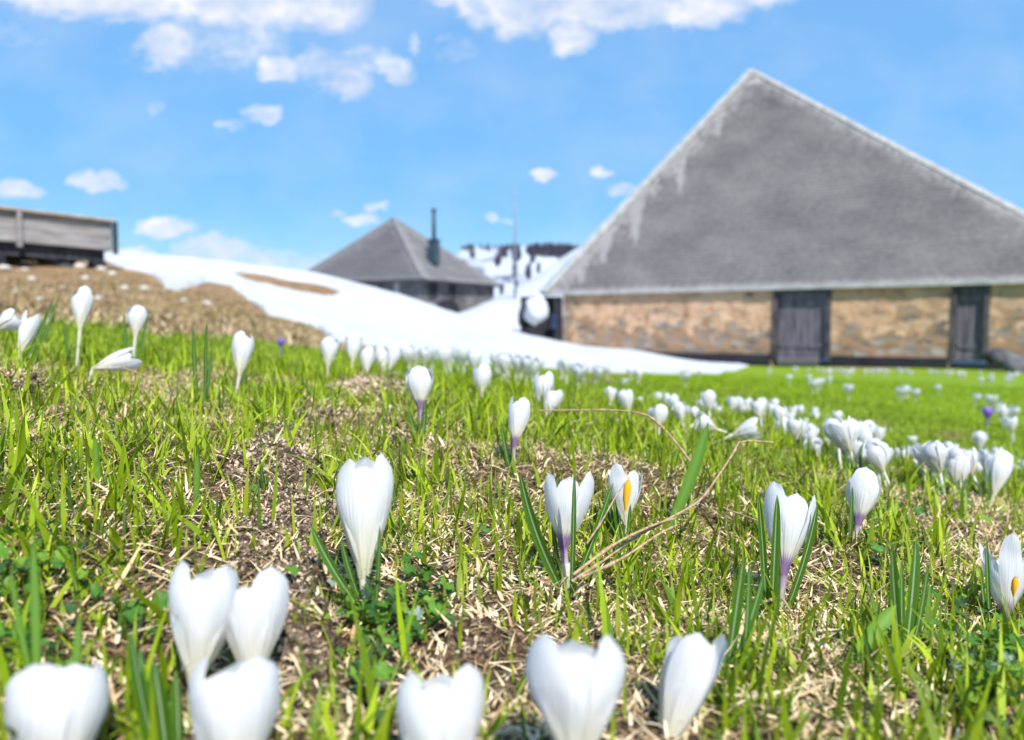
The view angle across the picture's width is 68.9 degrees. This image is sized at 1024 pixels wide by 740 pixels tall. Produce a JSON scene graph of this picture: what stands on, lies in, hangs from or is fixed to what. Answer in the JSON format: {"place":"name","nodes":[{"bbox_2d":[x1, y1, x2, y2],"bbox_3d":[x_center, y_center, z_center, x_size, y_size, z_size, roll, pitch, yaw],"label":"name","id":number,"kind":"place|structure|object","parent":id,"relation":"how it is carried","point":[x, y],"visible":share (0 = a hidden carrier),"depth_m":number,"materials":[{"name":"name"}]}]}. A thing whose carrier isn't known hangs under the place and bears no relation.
{"place":"outdoors","nodes":[
{"label":"outdoors","id":0,"kind":"place"},
{"bbox_2d":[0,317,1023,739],"bbox_3d":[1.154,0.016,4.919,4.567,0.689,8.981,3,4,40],"label":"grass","id":1,"kind":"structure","parent":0,"point":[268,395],"depth_m":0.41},
{"bbox_2d":[0,261,1023,739],"bbox_3d":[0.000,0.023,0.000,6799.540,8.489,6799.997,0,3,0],"label":"ground","id":2,"kind":"structure","parent":0,"point":[482,655],"depth_m":0.34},
{"bbox_2d":[0,308,21,330],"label":"crocus","id":3,"kind":"object","parent":2,"relation":"on","point":[10,320],"visible":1,"depth_m":0.66,"materials":[{"name":"white plant"}]},
{"bbox_2d":[15,293,60,363],"bbox_3d":[-0.419,-0.034,0.665,0.046,0.071,0.029,0,3,6],"label":"crocus","id":4,"kind":"object","parent":2,"relation":"on","point":[29,327],"visible":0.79,"depth_m":0.66,"materials":[{"name":"white plant"}]},
{"bbox_2d":[10,540,81,667],"bbox_3d":[-0.128,0.070,0.205,0.019,0.050,0.004,0,3,0],"label":"leaf tuft","id":5,"kind":"object","parent":2,"relation":"on","point":[35,613],"visible":0.62,"depth_m":0.20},
{"bbox_2d":[4,659,109,739],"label":"crocus","id":6,"kind":"object","parent":2,"relation":"on","point":[57,702],"visible":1,"depth_m":0.17,"materials":[{"name":"white plant"}]},
{"bbox_2d":[0,206,118,268],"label":"wooden trough","id":7,"kind":"object","parent":2,"relation":"on","point":[28,235],"visible":0.97,"depth_m":10.29,"materials":[{"name":"wood"}]},
{"bbox_2d":[63,285,93,369],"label":"crocus","id":8,"kind":"object","parent":2,"relation":"on","point":[82,302],"visible":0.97,"depth_m":0.72,"materials":[{"name":"white plant"}]},
{"bbox_2d":[88,347,141,382],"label":"crocus","id":9,"kind":"object","parent":2,"relation":"on","point":[117,361],"visible":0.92,"depth_m":0.62,"materials":[{"name":"white plant"}]},
{"bbox_2d":[123,305,147,358],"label":"crocus","id":10,"kind":"object","parent":2,"relation":"on","point":[137,317],"visible":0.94,"depth_m":0.82,"materials":[{"name":"white plant"}]},
{"bbox_2d":[81,438,199,504],"bbox_3d":[-0.194,0.050,0.365,0.086,0.036,0.010,0,3,0],"label":"leaf tuft","id":11,"kind":"object","parent":2,"relation":"on","point":[196,488],"visible":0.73,"depth_m":0.36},
{"bbox_2d":[128,629,182,739],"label":"leaf tuft","id":12,"kind":"object","parent":2,"relation":"on","point":[141,687],"visible":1,"depth_m":0.19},
{"bbox_2d":[192,322,212,401],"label":"leaf tuft","id":13,"kind":"object","parent":2,"relation":"on","point":[206,376],"visible":0.85,"depth_m":0.62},
{"bbox_2d":[168,559,238,685],"bbox_3d":[-0.091,0.077,0.220,0.020,0.042,0.022,0,3,0],"label":"crocus","id":14,"kind":"object","parent":2,"relation":"on","point":[200,605],"visible":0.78,"depth_m":0.21,"materials":[{"name":"white plant"}]},
{"bbox_2d":[188,655,280,739],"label":"crocus","id":15,"kind":"object","parent":2,"relation":"on","point":[239,700],"visible":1,"depth_m":0.17,"materials":[{"name":"white plant"}]},
{"bbox_2d":[231,330,254,392],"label":"crocus","id":16,"kind":"object","parent":2,"relation":"on","point":[242,348],"visible":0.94,"depth_m":0.70,"materials":[{"name":"white plant"}]},
{"bbox_2d":[0,370,487,679],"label":"soil crumbs","id":17,"kind":"object","parent":2,"relation":"on","point":[283,444],"visible":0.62,"depth_m":0.38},
{"bbox_2d":[226,566,288,661],"bbox_3d":[-0.077,0.078,0.225,0.019,0.038,0.022,0,3,0],"label":"crocus","id":18,"kind":"object","parent":2,"relation":"on","point":[257,615],"visible":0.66,"depth_m":0.22,"materials":[{"name":"white plant"}]},
{"bbox_2d":[259,459,267,489],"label":"leaf tuft","id":19,"kind":"object","parent":2,"relation":"on","point":[264,478],"visible":0.68,"depth_m":0.40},
{"bbox_2d":[321,336,338,375],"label":"crocus","id":20,"kind":"object","parent":2,"relation":"on","point":[329,347],"visible":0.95,"depth_m":0.95,"materials":[{"name":"white plant"}]},
{"bbox_2d":[311,453,393,604],"bbox_3d":[-0.061,0.063,0.296,0.028,0.059,0.029,0,3,7],"label":"crocus","id":21,"kind":"object","parent":2,"relation":"on","point":[364,489],"visible":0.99,"depth_m":0.29,"materials":[{"name":"white plant"}]},
{"bbox_2d":[345,332,361,367],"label":"crocus","id":22,"kind":"object","parent":2,"relation":"on","point":[353,343],"visible":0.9,"depth_m":0.96,"materials":[{"name":"white plant"}]},
{"bbox_2d":[359,346,374,373],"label":"crocus","id":23,"kind":"object","parent":2,"relation":"on","point":[366,356],"visible":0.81,"depth_m":0.98,"materials":[{"name":"white plant"}]},
{"bbox_2d":[375,346,388,371],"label":"crocus","id":24,"kind":"object","parent":2,"relation":"on","point":[382,351],"visible":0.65,"depth_m":1.02,"materials":[{"name":"white plant"}]},
{"bbox_2d":[388,347,400,372],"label":"crocus","id":25,"kind":"object","parent":2,"relation":"on","point":[394,356],"visible":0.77,"depth_m":1.08,"materials":[{"name":"white plant"}]},
{"bbox_2d":[307,208,501,312],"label":"alpine house","id":26,"kind":"structure","parent":2,"relation":"on","point":[394,254],"depth_m":39.51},
{"bbox_2d":[428,282,437,298],"bbox_3d":[-4.026,-4.112,38.122,0.104,0.940,0.700,2,4,32],"label":"window","id":27,"kind":"structure","parent":26,"relation":"in","point":[433,286],"depth_m":38.09,"materials":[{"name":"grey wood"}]},
{"bbox_2d":[435,300,459,312],"bbox_3d":[-3.395,-3.189,39.160,0.100,0.960,2.100,2,4,32],"label":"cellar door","id":28,"kind":"structure","parent":26,"relation":"in","point":[449,305],"depth_m":39.23,"materials":[{"name":"wood"}]},
{"bbox_2d":[448,283,456,298],"bbox_3d":[-3.153,-4.205,39.503,0.104,0.900,0.620,2,4,32],"label":"window","id":29,"kind":"structure","parent":26,"relation":"in","point":[452,291],"depth_m":39.47,"materials":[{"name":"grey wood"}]},
{"bbox_2d":[400,345,414,368],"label":"crocus","id":30,"kind":"object","parent":2,"relation":"on","point":[408,353],"visible":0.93,"depth_m":1.44,"materials":[{"name":"white plant"}]},
{"bbox_2d":[405,365,433,440],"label":"crocus","id":31,"kind":"object","parent":2,"relation":"on","point":[419,381],"visible":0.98,"depth_m":0.55,"materials":[{"name":"white plant"}]},
{"bbox_2d":[417,346,432,367],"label":"crocus","id":32,"kind":"object","parent":2,"relation":"on","point":[424,354],"visible":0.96,"depth_m":1.44,"materials":[{"name":"white plant"}]},
{"bbox_2d":[396,663,484,739],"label":"crocus","id":33,"kind":"object","parent":2,"relation":"on","point":[441,706],"visible":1,"depth_m":0.18,"materials":[{"name":"white plant"}]},
{"bbox_2d":[436,347,451,373],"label":"crocus","id":34,"kind":"object","parent":2,"relation":"on","point":[444,355],"visible":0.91,"depth_m":1.40,"materials":[{"name":"white plant"}]},
{"bbox_2d":[457,348,470,374],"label":"crocus","id":35,"kind":"object","parent":2,"relation":"on","point":[462,355],"visible":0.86,"depth_m":1.62,"materials":[{"name":"white plant"}]},
{"bbox_2d":[466,350,481,368],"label":"crocus","id":36,"kind":"object","parent":2,"relation":"on","point":[474,359],"visible":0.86,"depth_m":1.38,"materials":[{"name":"white plant"}]},
{"bbox_2d":[473,363,491,396],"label":"crocus","id":37,"kind":"object","parent":2,"relation":"on","point":[482,372],"visible":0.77,"depth_m":0.88,"materials":[{"name":"white plant"}]},
{"bbox_2d":[495,354,511,379],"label":"crocus","id":38,"kind":"object","parent":2,"relation":"on","point":[503,362],"visible":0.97,"depth_m":1.33,"materials":[{"name":"white plant"}]},
{"bbox_2d":[0,400,1023,726],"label":"ground herbs","id":39,"kind":"object","parent":2,"relation":"on","point":[374,616],"visible":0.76,"depth_m":0.27,"materials":[{"name":"green plant"}]},
{"bbox_2d":[0,267,1023,739],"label":"dead straw","id":40,"kind":"object","parent":2,"relation":"on","point":[244,325],"visible":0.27,"depth_m":0.37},
{"bbox_2d":[499,395,529,469],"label":"crocus","id":41,"kind":"object","parent":2,"relation":"on","point":[518,415],"visible":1,"depth_m":0.51,"materials":[{"name":"white plant"}]},
{"bbox_2d":[511,355,521,379],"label":"crocus","id":42,"kind":"object","parent":2,"relation":"on","point":[515,364],"visible":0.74,"depth_m":1.46,"materials":[{"name":"white plant"}]},
{"bbox_2d":[519,355,534,382],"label":"crocus","id":43,"kind":"object","parent":2,"relation":"on","point":[526,363],"visible":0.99,"depth_m":1.41,"materials":[{"name":"white plant"}]},
{"bbox_2d":[518,295,562,341],"bbox_3d":[1.044,-1.432,27.714,1.652,2.678,0.900,0,3,0],"label":"lean to","id":44,"kind":"object","parent":2,"relation":"on","point":[550,325],"visible":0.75,"depth_m":27.99,"materials":[{"name":"brown wood"}]},
{"bbox_2d":[534,371,553,413],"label":"crocus","id":45,"kind":"object","parent":2,"relation":"on","point":[547,379],"visible":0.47,"depth_m":0.79,"materials":[{"name":"white plant"}]},
{"bbox_2d":[104,248,987,373],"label":"snow","id":46,"kind":"structure","parent":2,"relation":"on","point":[376,317],"depth_m":12.65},
{"bbox_2d":[514,184,515,298],"bbox_3d":[0.147,-5.800,34.214,0.111,5.340,0.111,-1,4,-22],"label":"flag pole","id":47,"kind":"object","parent":46,"relation":"on","point":[514,241],"visible":0.79,"depth_m":34.17,"materials":[{"name":"grey metal"}]},
{"bbox_2d":[524,294,548,325],"bbox_3d":[0.874,-2.156,26.796,0.919,1.129,0.730,0,3,0],"label":"snow lump","id":48,"kind":"object","parent":46,"relation":"on","point":[536,311],"visible":1,"depth_m":26.56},
{"bbox_2d":[544,385,562,416],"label":"crocus","id":49,"kind":"object","parent":2,"relation":"on","point":[553,398],"visible":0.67,"depth_m":0.75,"materials":[{"name":"white plant"}]},
{"bbox_2d":[519,471,612,596],"bbox_3d":[0.023,0.072,0.337,0.027,0.059,0.043,3,4,39],"label":"crocus","id":50,"kind":"object","parent":2,"relation":"on","point":[567,501],"visible":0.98,"depth_m":0.33,"materials":[{"name":"white plant"}]},
{"bbox_2d":[560,358,572,381],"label":"crocus","id":51,"kind":"object","parent":2,"relation":"on","point":[566,364],"visible":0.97,"depth_m":1.70,"materials":[{"name":"white plant"}]},
{"bbox_2d":[525,633,625,739],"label":"crocus","id":52,"kind":"object","parent":2,"relation":"on","point":[575,688],"visible":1,"depth_m":0.17,"materials":[{"name":"white plant"}]},
{"bbox_2d":[571,362,584,390],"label":"crocus","id":53,"kind":"object","parent":2,"relation":"on","point":[578,370],"visible":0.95,"depth_m":1.53,"materials":[{"name":"white plant"}]},
{"bbox_2d":[592,365,604,382],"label":"crocus","id":54,"kind":"object","parent":2,"relation":"on","point":[597,371],"visible":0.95,"depth_m":1.74,"materials":[{"name":"white plant"}]},
{"bbox_2d":[586,477,629,543],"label":"dry stem","id":55,"kind":"object","parent":2,"relation":"on","point":[596,529],"visible":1,"depth_m":0.34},
{"bbox_2d":[605,386,616,408],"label":"crocus","id":56,"kind":"object","parent":2,"relation":"on","point":[610,393],"visible":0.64,"depth_m":1.03,"materials":[{"name":"white plant"}]},
{"bbox_2d":[536,409,690,462],"bbox_3d":[0.073,0.047,0.543,0.113,0.036,0.009,1,4,16],"label":"dry stem","id":57,"kind":"object","parent":2,"relation":"on","point":[674,441],"visible":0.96,"depth_m":0.54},
{"bbox_2d":[604,463,642,548],"bbox_3d":[0.062,0.078,0.430,0.022,0.050,0.035,2,4,24],"label":"crocus","id":58,"kind":"object","parent":2,"relation":"on","point":[625,500],"visible":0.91,"depth_m":0.43,"materials":[{"name":"white plant"}]},
{"bbox_2d":[572,518,676,575],"bbox_3d":[0.057,0.081,0.351,0.006,0.011,0.088,3,5,42],"label":"dry stem","id":59,"kind":"object","parent":2,"relation":"on","point":[591,560],"visible":0.98,"depth_m":0.33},
{"bbox_2d":[617,389,632,418],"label":"crocus","id":60,"kind":"object","parent":2,"relation":"on","point":[625,396],"visible":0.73,"depth_m":0.87,"materials":[{"name":"white plant"}]},
{"bbox_2d":[577,524,677,579],"bbox_3d":[0.055,0.082,0.341,0.003,0.008,0.081,3,5,43],"label":"dry stem","id":61,"kind":"object","parent":2,"relation":"on","point":[611,563],"visible":0.98,"depth_m":0.34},
{"bbox_2d":[651,403,667,436],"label":"crocus","id":62,"kind":"object","parent":2,"relation":"on","point":[659,413],"visible":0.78,"depth_m":0.73,"materials":[{"name":"white plant"}]},
{"bbox_2d":[570,440,773,582],"bbox_3d":[0.093,0.067,0.404,0.014,0.036,0.223,3,4,40],"label":"dry stem","id":63,"kind":"object","parent":2,"relation":"on","point":[706,492],"visible":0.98,"depth_m":0.38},
{"bbox_2d":[672,401,687,434],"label":"crocus","id":64,"kind":"object","parent":2,"relation":"on","point":[682,409],"visible":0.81,"depth_m":0.87,"materials":[{"name":"white plant"}]},
{"bbox_2d":[667,422,708,525],"bbox_3d":[0.108,0.066,0.462,0.024,0.069,0.006,0,3,0],"label":"leaf tuft","id":65,"kind":"object","parent":2,"relation":"on","point":[691,475],"visible":0.91,"depth_m":0.46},
{"bbox_2d":[659,633,726,736],"bbox_3d":[0.051,0.095,0.220,0.029,0.037,0.016,-3,5,-45],"label":"crocus","id":66,"kind":"object","parent":2,"relation":"on","point":[692,665],"visible":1,"depth_m":0.21,"materials":[{"name":"white plant"}]},
{"bbox_2d":[701,389,716,418],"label":"crocus","id":67,"kind":"object","parent":2,"relation":"on","point":[709,396],"visible":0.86,"depth_m":1.02,"materials":[{"name":"white plant"}]},
{"bbox_2d":[690,411,736,437],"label":"crocus","id":68,"kind":"object","parent":2,"relation":"on","point":[705,419],"visible":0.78,"depth_m":0.81,"materials":[{"name":"white plant"}]},
{"bbox_2d":[726,396,740,413],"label":"crocus","id":69,"kind":"object","parent":2,"relation":"on","point":[732,401],"visible":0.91,"depth_m":1.17,"materials":[{"name":"white plant"}]},
{"bbox_2d":[713,417,762,442],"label":"crocus","id":70,"kind":"object","parent":2,"relation":"on","point":[747,428],"visible":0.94,"depth_m":0.72,"materials":[{"name":"white plant"}]},
{"bbox_2d":[725,555,763,666],"bbox_3d":[0.083,0.087,0.268,0.015,0.043,0.005,0,3,0],"label":"leaf tuft","id":71,"kind":"object","parent":2,"relation":"on","point":[751,612],"visible":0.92,"depth_m":0.27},
{"bbox_2d":[750,398,764,428],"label":"crocus","id":72,"kind":"object","parent":2,"relation":"on","point":[757,407],"visible":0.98,"depth_m":1.03,"materials":[{"name":"white plant"}]},
{"bbox_2d":[771,405,787,421],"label":"crocus","id":73,"kind":"object","parent":2,"relation":"on","point":[777,410],"visible":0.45,"depth_m":0.94,"materials":[{"name":"white plant"}]},
{"bbox_2d":[538,68,1023,369],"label":"barn","id":74,"kind":"structure","parent":2,"relation":"on","point":[756,218],"depth_m":24.33,"materials":[{"name":"grey wood"}]},
{"bbox_2d":[778,292,826,358],"bbox_3d":[8.983,-1.387,23.120,1.440,2.040,0.120,2,4,33],"label":"door","id":75,"kind":"structure","parent":74,"relation":"in","point":[802,315],"depth_m":23.08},
{"bbox_2d":[955,286,984,360],"bbox_3d":[12.681,-1.291,20.680,0.630,2.060,0.120,2,4,33],"label":"door","id":76,"kind":"structure","parent":74,"relation":"in","point":[970,302],"depth_m":20.65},
{"bbox_2d":[758,480,817,613],"bbox_3d":[0.126,0.083,0.353,0.039,0.061,0.028,-2,4,-30],"label":"crocus","id":77,"kind":"object","parent":2,"relation":"on","point":[791,523],"visible":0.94,"depth_m":0.35,"materials":[{"name":"white plant"}]},
{"bbox_2d":[786,417,802,445],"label":"crocus","id":78,"kind":"object","parent":2,"relation":"on","point":[793,426],"visible":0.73,"depth_m":0.82,"materials":[{"name":"white plant"}]},
{"bbox_2d":[823,418,849,471],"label":"crocus","id":79,"kind":"object","parent":2,"relation":"on","point":[838,421],"visible":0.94,"depth_m":0.70,"materials":[{"name":"white plant"}]},
{"bbox_2d":[826,416,863,470],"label":"crocus","id":80,"kind":"object","parent":2,"relation":"on","point":[842,434],"visible":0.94,"depth_m":0.69,"materials":[{"name":"white plant"}]},
{"bbox_2d":[841,418,861,461],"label":"crocus","id":81,"kind":"object","parent":2,"relation":"on","point":[857,427],"visible":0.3,"depth_m":0.73,"materials":[{"name":"white plant"}]},
{"bbox_2d":[848,439,871,468],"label":"crocus","id":82,"kind":"object","parent":2,"relation":"on","point":[856,447],"visible":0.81,"depth_m":0.70,"materials":[{"name":"white plant"}]},
{"bbox_2d":[846,467,880,541],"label":"crocus","id":83,"kind":"object","parent":2,"relation":"on","point":[863,487],"visible":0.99,"depth_m":0.46,"materials":[{"name":"white plant"}]},
{"bbox_2d":[857,430,873,442],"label":"crocus","id":84,"kind":"object","parent":2,"relation":"on","point":[866,435],"visible":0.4,"depth_m":0.82,"materials":[{"name":"white plant"}]},
{"bbox_2d":[850,605,895,663],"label":"leaf tuft","id":85,"kind":"object","parent":2,"relation":"on","point":[884,620],"visible":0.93,"depth_m":0.28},
{"bbox_2d":[865,441,890,485],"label":"crocus","id":86,"kind":"object","parent":2,"relation":"on","point":[869,444],"visible":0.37,"depth_m":0.67,"materials":[{"name":"white plant"}]},
{"bbox_2d":[864,444,893,490],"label":"crocus","id":87,"kind":"object","parent":2,"relation":"on","point":[876,456],"visible":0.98,"depth_m":0.65,"materials":[{"name":"white plant"}]},
{"bbox_2d":[873,424,885,441],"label":"crocus","id":88,"kind":"object","parent":2,"relation":"on","point":[879,433],"visible":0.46,"depth_m":0.96,"materials":[{"name":"white plant"}]},
{"bbox_2d":[873,441,894,478],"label":"crocus","id":89,"kind":"object","parent":2,"relation":"on","point":[890,452],"visible":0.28,"depth_m":0.67,"materials":[{"name":"white plant"}]},
{"bbox_2d":[890,539,928,650],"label":"leaf tuft","id":90,"kind":"object","parent":2,"relation":"on","point":[913,619],"visible":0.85,"depth_m":0.30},
{"bbox_2d":[913,443,930,489],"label":"crocus","id":91,"kind":"object","parent":2,"relation":"on","point":[920,462],"visible":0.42,"depth_m":0.70,"materials":[{"name":"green plant"}]},
{"bbox_2d":[913,443,948,494],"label":"crocus","id":92,"kind":"object","parent":2,"relation":"on","point":[923,459],"visible":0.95,"depth_m":0.67,"materials":[{"name":"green plant"}]},
{"bbox_2d":[923,441,946,495],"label":"crocus","id":93,"kind":"object","parent":2,"relation":"on","point":[933,455],"visible":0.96,"depth_m":0.67,"materials":[{"name":"white plant"}]},
{"bbox_2d":[944,455,966,495],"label":"crocus","id":94,"kind":"object","parent":2,"relation":"on","point":[956,469],"visible":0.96,"depth_m":0.67,"materials":[{"name":"white plant"}]},
{"bbox_2d":[947,447,971,492],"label":"crocus","id":95,"kind":"object","parent":2,"relation":"on","point":[953,452],"visible":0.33,"depth_m":0.73,"materials":[{"name":"white plant"}]},
{"bbox_2d":[952,454,971,497],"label":"crocus","id":96,"kind":"object","parent":2,"relation":"on","point":[966,470],"visible":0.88,"depth_m":0.68,"materials":[{"name":"white plant"}]},
{"bbox_2d":[962,447,985,497],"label":"crocus","id":97,"kind":"object","parent":2,"relation":"on","point":[971,454],"visible":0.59,"depth_m":0.73,"materials":[{"name":"white plant"}]},
{"bbox_2d":[972,431,987,449],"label":"crocus","id":98,"kind":"object","parent":2,"relation":"on","point":[980,438],"visible":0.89,"depth_m":1.17,"materials":[{"name":"white plant"}]},
{"bbox_2d":[982,406,993,425],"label":"crocus","id":99,"kind":"object","parent":2,"relation":"on","point":[988,413],"visible":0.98,"depth_m":2.45,"materials":[{"name":"purple plant"}]},
{"bbox_2d":[978,449,998,487],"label":"crocus","id":100,"kind":"object","parent":2,"relation":"on","point":[982,455],"visible":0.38,"depth_m":0.79,"materials":[{"name":"white plant"}]},
{"bbox_2d":[983,348,1004,363],"bbox_3d":[12.080,-0.349,18.624,0.660,0.412,0.547,0,3,0],"label":"boulder","id":101,"kind":"object","parent":2,"relation":"on","point":[988,355],"visible":0.51,"depth_m":18.52,"materials":[{"name":"grey stone"}]},
{"bbox_2d":[985,450,1013,502],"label":"crocus","id":102,"kind":"object","parent":2,"relation":"on","point":[999,467],"visible":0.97,"depth_m":0.69,"materials":[{"name":"white plant"}]},
{"bbox_2d":[979,533,1023,630],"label":"crocus","id":103,"kind":"object","parent":2,"relation":"on","point":[1005,571],"visible":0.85,"depth_m":0.37,"materials":[{"name":"white plant"}]},
{"bbox_2d":[997,406,1008,428],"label":"crocus","id":104,"kind":"object","parent":2,"relation":"on","point":[1002,411],"visible":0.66,"depth_m":2.54,"materials":[{"name":"white plant"}]},
{"bbox_2d":[992,350,1022,368],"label":"boulder","id":105,"kind":"object","parent":2,"relation":"on","point":[1000,357],"visible":0.46,"depth_m":18.00,"materials":[{"name":"grey stone"}]},
{"bbox_2d":[1001,415,1017,442],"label":"crocus","id":106,"kind":"object","parent":2,"relation":"on","point":[1009,423],"visible":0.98,"depth_m":1.97,"materials":[{"name":"white plant"}]},
{"bbox_2d":[1003,357,1023,372],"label":"boulder","id":107,"kind":"object","parent":2,"relation":"on","point":[1011,365],"visible":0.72,"depth_m":17.49,"materials":[{"name":"grey stone"}]},
{"bbox_2d":[0,0,1023,299],"label":"sky","id":108,"kind":"structure","parent":0,"point":[270,133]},
{"bbox_2d":[455,246,956,327],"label":"hills","id":109,"kind":"structure","parent":0,"point":[483,261],"depth_m":404.27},
{"bbox_2d":[460,242,578,293],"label":"distant forest","id":110,"kind":"object","parent":109,"relation":"on","point":[557,251],"visible":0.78,"depth_m":421.41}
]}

